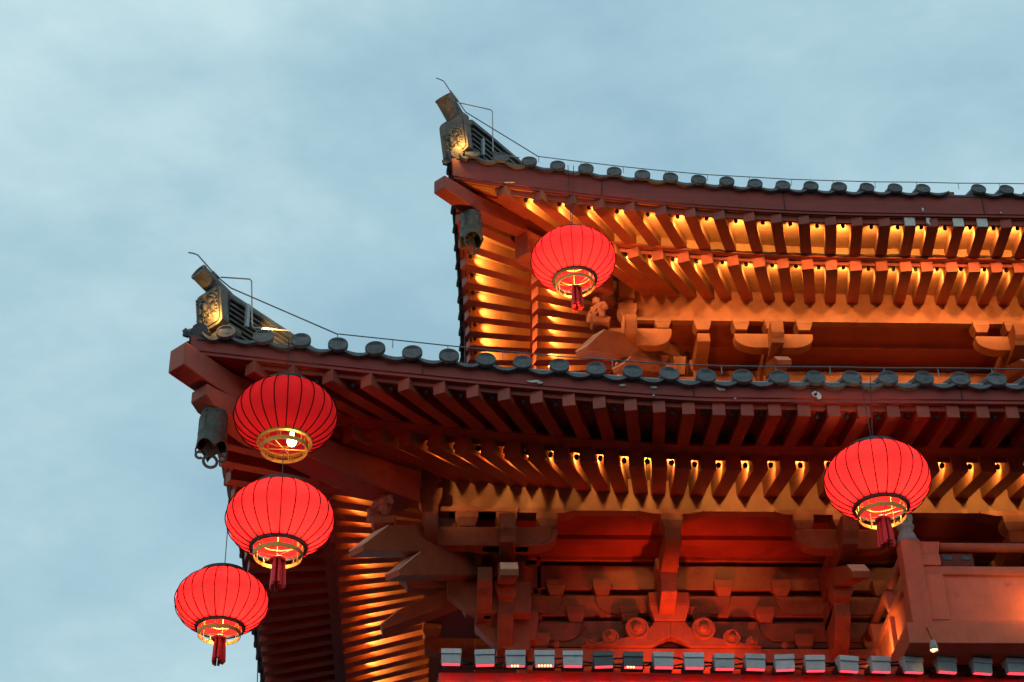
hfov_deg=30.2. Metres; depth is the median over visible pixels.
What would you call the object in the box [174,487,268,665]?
lantern
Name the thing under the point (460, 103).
lightning wire
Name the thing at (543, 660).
floodlight
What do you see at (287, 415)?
lantern
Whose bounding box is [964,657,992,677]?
floodlight
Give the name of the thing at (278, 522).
lantern
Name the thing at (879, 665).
floodlight
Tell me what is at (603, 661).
floodlight
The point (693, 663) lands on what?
floodlight
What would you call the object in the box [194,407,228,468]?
wind bell
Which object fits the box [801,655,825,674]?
floodlight
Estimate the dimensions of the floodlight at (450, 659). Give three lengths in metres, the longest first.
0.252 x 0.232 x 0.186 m
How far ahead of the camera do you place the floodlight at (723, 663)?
19.68 m
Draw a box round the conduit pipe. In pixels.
[532,368,1018,385]
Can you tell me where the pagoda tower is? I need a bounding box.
[168,92,1023,681]
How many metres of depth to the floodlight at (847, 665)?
19.72 m
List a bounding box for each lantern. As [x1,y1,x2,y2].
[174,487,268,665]
[225,454,334,591]
[233,339,337,463]
[530,165,615,311]
[823,376,931,549]
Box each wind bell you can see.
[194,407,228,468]
[459,209,483,255]
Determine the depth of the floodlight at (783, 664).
19.70 m
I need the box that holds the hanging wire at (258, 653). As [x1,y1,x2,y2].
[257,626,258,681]
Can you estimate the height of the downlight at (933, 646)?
0.299 m
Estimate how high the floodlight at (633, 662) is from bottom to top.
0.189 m
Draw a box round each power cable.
[461,656,1001,669]
[653,248,1023,257]
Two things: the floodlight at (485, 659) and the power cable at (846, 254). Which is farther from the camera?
the power cable at (846, 254)
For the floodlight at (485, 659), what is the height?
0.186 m
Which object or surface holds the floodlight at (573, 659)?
attached to the pagoda tower
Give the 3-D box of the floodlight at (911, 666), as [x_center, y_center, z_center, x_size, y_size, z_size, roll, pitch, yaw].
[4.165,3.421,19.832,0.232,0.186,0.252,4,-33,-10]
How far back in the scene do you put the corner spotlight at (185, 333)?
19.84 m
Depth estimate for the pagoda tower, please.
21.93 m
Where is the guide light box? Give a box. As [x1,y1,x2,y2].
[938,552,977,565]
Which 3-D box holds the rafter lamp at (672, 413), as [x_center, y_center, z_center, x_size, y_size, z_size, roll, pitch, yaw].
[1.687,0.738,19.993,0.056,0.123,0.056,1,-35,-2]
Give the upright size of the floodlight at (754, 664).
0.186 m
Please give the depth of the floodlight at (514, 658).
19.60 m
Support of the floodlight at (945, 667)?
attached to the pagoda tower
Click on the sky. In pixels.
(292, 147)
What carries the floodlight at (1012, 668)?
attached to the pagoda tower
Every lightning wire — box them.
[188,252,1023,375]
[436,78,1023,188]
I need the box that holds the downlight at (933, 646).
[926,627,938,651]
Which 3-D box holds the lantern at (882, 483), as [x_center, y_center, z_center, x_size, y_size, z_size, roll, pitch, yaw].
[3.670,1.127,19.265,1.083,2.199,1.083,19,-40,-25]
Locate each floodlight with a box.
[440,648,462,669]
[474,649,495,669]
[503,650,526,669]
[532,650,555,670]
[561,650,583,671]
[591,651,614,672]
[621,651,643,672]
[649,652,673,672]
[681,652,704,673]
[710,653,734,673]
[741,653,765,674]
[771,654,795,674]
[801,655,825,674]
[831,655,858,675]
[864,656,890,675]
[895,656,923,676]
[929,656,956,678]
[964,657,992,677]
[998,657,1023,678]
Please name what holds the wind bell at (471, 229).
hanging from the pagoda tower
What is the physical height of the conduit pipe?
0.139 m
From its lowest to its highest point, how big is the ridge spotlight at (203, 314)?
0.183 m
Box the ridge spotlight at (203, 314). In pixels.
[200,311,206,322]
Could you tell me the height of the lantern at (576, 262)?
2.640 m
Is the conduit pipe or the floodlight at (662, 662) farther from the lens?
the conduit pipe
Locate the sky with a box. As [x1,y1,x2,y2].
[0,0,1023,681]
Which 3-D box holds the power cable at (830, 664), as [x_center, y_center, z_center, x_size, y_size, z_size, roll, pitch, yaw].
[2.568,3.386,19.880,6.216,0.130,0.078,1,-35,-2]
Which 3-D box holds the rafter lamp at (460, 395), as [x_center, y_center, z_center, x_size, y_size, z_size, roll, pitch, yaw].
[-0.535,0.547,19.924,0.056,0.123,0.056,1,-35,-2]

